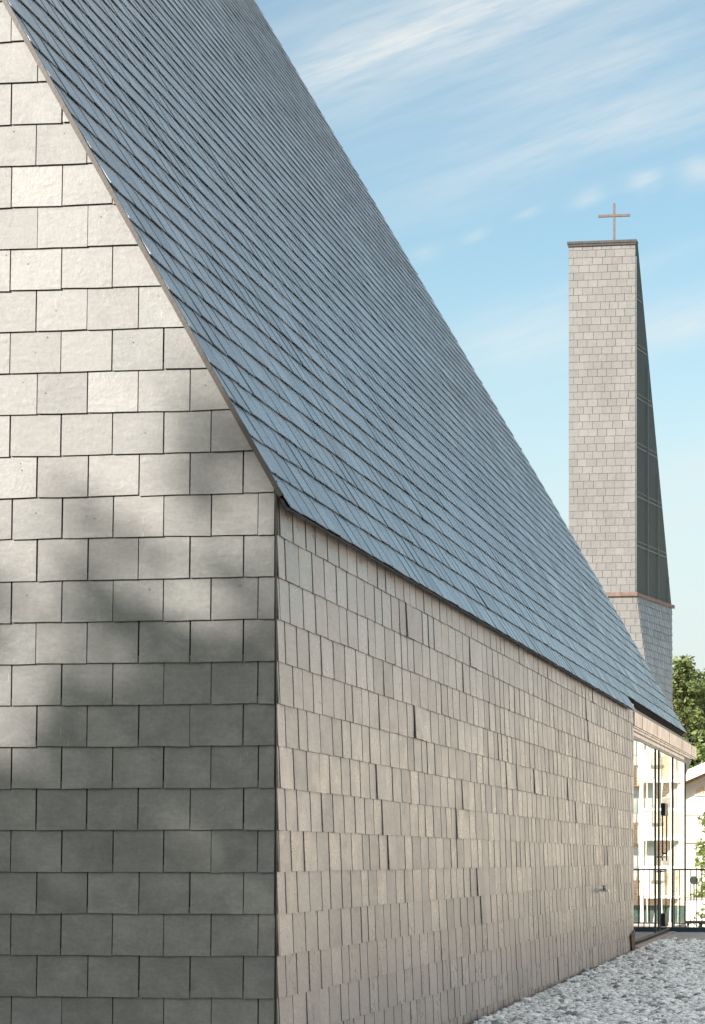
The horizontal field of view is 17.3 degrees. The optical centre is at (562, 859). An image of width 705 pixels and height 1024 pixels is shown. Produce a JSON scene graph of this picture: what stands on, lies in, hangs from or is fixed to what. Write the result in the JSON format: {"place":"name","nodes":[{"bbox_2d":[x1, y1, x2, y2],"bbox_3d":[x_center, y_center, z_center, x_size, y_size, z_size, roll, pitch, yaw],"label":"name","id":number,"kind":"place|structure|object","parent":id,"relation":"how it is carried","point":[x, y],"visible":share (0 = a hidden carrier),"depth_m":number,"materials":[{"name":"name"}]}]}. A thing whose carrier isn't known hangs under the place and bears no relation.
{"place":"outdoors","nodes":[
{"label":"outdoors","id":0,"kind":"place"},
{"bbox_2d":[254,0,704,680],"label":"sky","id":1,"kind":"structure","parent":0,"point":[489,137],"materials":[{"name":"blue"}]},
{"bbox_2d":[664,932,704,938],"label":"paving","id":2,"kind":"structure","parent":0,"point":[698,935],"depth_m":44.81,"materials":[{"name":"concrete"}]},
{"bbox_2d":[670,869,704,931],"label":"railing","id":3,"kind":"object","parent":2,"relation":"on","point":[689,929],"visible":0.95,"depth_m":46.48,"materials":[{"name":"metal"}]},
{"bbox_2d":[686,763,704,896],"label":"white house","id":4,"kind":"structure","parent":0,"point":[695,792],"depth_m":86.15,"materials":[{"name":"paint"}]},
{"bbox_2d":[695,786,704,795],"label":"window","id":5,"kind":"structure","parent":4,"relation":"in","point":[701,790],"depth_m":86.08,"materials":[{"name":"white paint"}]},
{"bbox_2d":[686,898,704,926],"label":"wall","id":6,"kind":"structure","parent":0,"point":[688,907],"depth_m":80.14,"materials":[{"name":"white paint"}]},
{"bbox_2d":[686,920,704,926],"bbox_3d":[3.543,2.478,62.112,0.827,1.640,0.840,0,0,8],"label":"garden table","id":7,"kind":"object","parent":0,"point":[698,921],"visible":0.22,"depth_m":61.91,"materials":[{"name":"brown wood"}]},
{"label":"gravel bed","id":8,"kind":"structure","parent":0,"visible":0},
{"bbox_2d":[0,0,696,1023],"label":"church","id":9,"kind":"structure","parent":8,"relation":"on","point":[330,690],"depth_m":18.21,"materials":[{"name":"stone"}]},
{"bbox_2d":[597,886,609,892],"bbox_3d":[0.613,0.449,34.573,0.178,0.111,0.110,0,0,8],"label":"garden tap","id":10,"kind":"object","parent":9,"relation":"attached to","point":[602,890],"visible":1,"depth_m":34.56,"materials":[{"name":"silver metal"}]},
{"bbox_2d":[634,736,655,941],"bbox_3d":[1.455,-0.349,41.600,0.066,3.567,4.016,0,0,8],"label":"window","id":11,"kind":"structure","parent":9,"relation":"in","point":[644,752],"depth_m":41.64,"materials":[{"name":"glass"}]},
{"bbox_2d":[656,747,659,934],"bbox_3d":[1.782,-0.349,43.922,0.066,3.567,0.675,0,0,8],"label":"window","id":12,"kind":"structure","parent":9,"relation":"in","point":[657,749],"depth_m":44.00,"materials":[{"name":"glass"}]},
{"bbox_2d":[660,749,673,933],"bbox_3d":[2.047,-0.349,45.681,0.101,3.567,2.882,0,0,8],"label":"door","id":13,"kind":"structure","parent":9,"relation":"in","point":[666,759],"depth_m":45.80,"materials":[{"name":"grey paint"}]},
{"bbox_2d":[674,756,685,926],"bbox_3d":[2.436,-0.349,48.574,0.066,3.567,2.957,0,0,8],"label":"window","id":14,"kind":"structure","parent":9,"relation":"in","point":[679,764],"depth_m":48.89,"materials":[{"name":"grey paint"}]},
{"bbox_2d":[470,959,613,1023],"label":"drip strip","id":15,"kind":"object","parent":8,"relation":"on","point":[541,991],"depth_m":29.19,"materials":[{"name":"metal"}]},
{"bbox_2d":[473,937,704,1023],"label":"gravel","id":16,"kind":"structure","parent":8,"relation":"on","point":[661,981],"depth_m":27.99,"materials":[{"name":"grey gravel"}]},
{"label":"ground","id":17,"kind":"structure","parent":0,"visible":0},
{"bbox_2d":[567,203,674,706],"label":"bell tower","id":18,"kind":"structure","parent":17,"relation":"on","point":[616,526],"depth_m":92.71,"materials":[{"name":"stone"}]},
{"bbox_2d":[672,654,704,762],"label":"pine tree","id":19,"kind":"object","parent":17,"relation":"on","point":[682,669],"visible":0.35,"depth_m":137.84,"materials":[{"name":"green plant"}]},
{"bbox_2d":[682,680,704,727],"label":"pine tree","id":20,"kind":"object","parent":17,"relation":"on","point":[691,700],"visible":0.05,"depth_m":140.62,"materials":[{"name":"green plant"}]},
{"bbox_2d":[684,734,703,767],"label":"spruce tree","id":21,"kind":"object","parent":17,"relation":"on","point":[697,761],"visible":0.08,"depth_m":136.70,"materials":[{"name":"green plant"}]},
{"bbox_2d":[691,876,697,926],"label":"road sign","id":22,"kind":"object","parent":17,"relation":"on","point":[693,880],"visible":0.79,"depth_m":66.16,"materials":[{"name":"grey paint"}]},
{"bbox_2d":[686,885,704,897],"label":"bush","id":23,"kind":"object","parent":17,"relation":"on","point":[698,896],"visible":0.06,"depth_m":81.09,"materials":[{"name":"green plant"}]},
{"bbox_2d":[686,669,704,723],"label":"pine tree","id":24,"kind":"object","parent":17,"relation":"on","point":[702,678],"visible":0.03,"depth_m":146.74,"materials":[{"name":"green plant"}]},
{"bbox_2d":[688,812,704,926],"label":"young tree","id":25,"kind":"object","parent":17,"relation":"on","point":[701,852],"visible":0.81,"depth_m":77.00,"materials":[{"name":"green plant"}]},
{"bbox_2d":[688,742,704,768],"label":"birch tree","id":26,"kind":"object","parent":17,"relation":"on","point":[700,747],"visible":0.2,"depth_m":133.07,"materials":[{"name":"green plant"}]}
]}

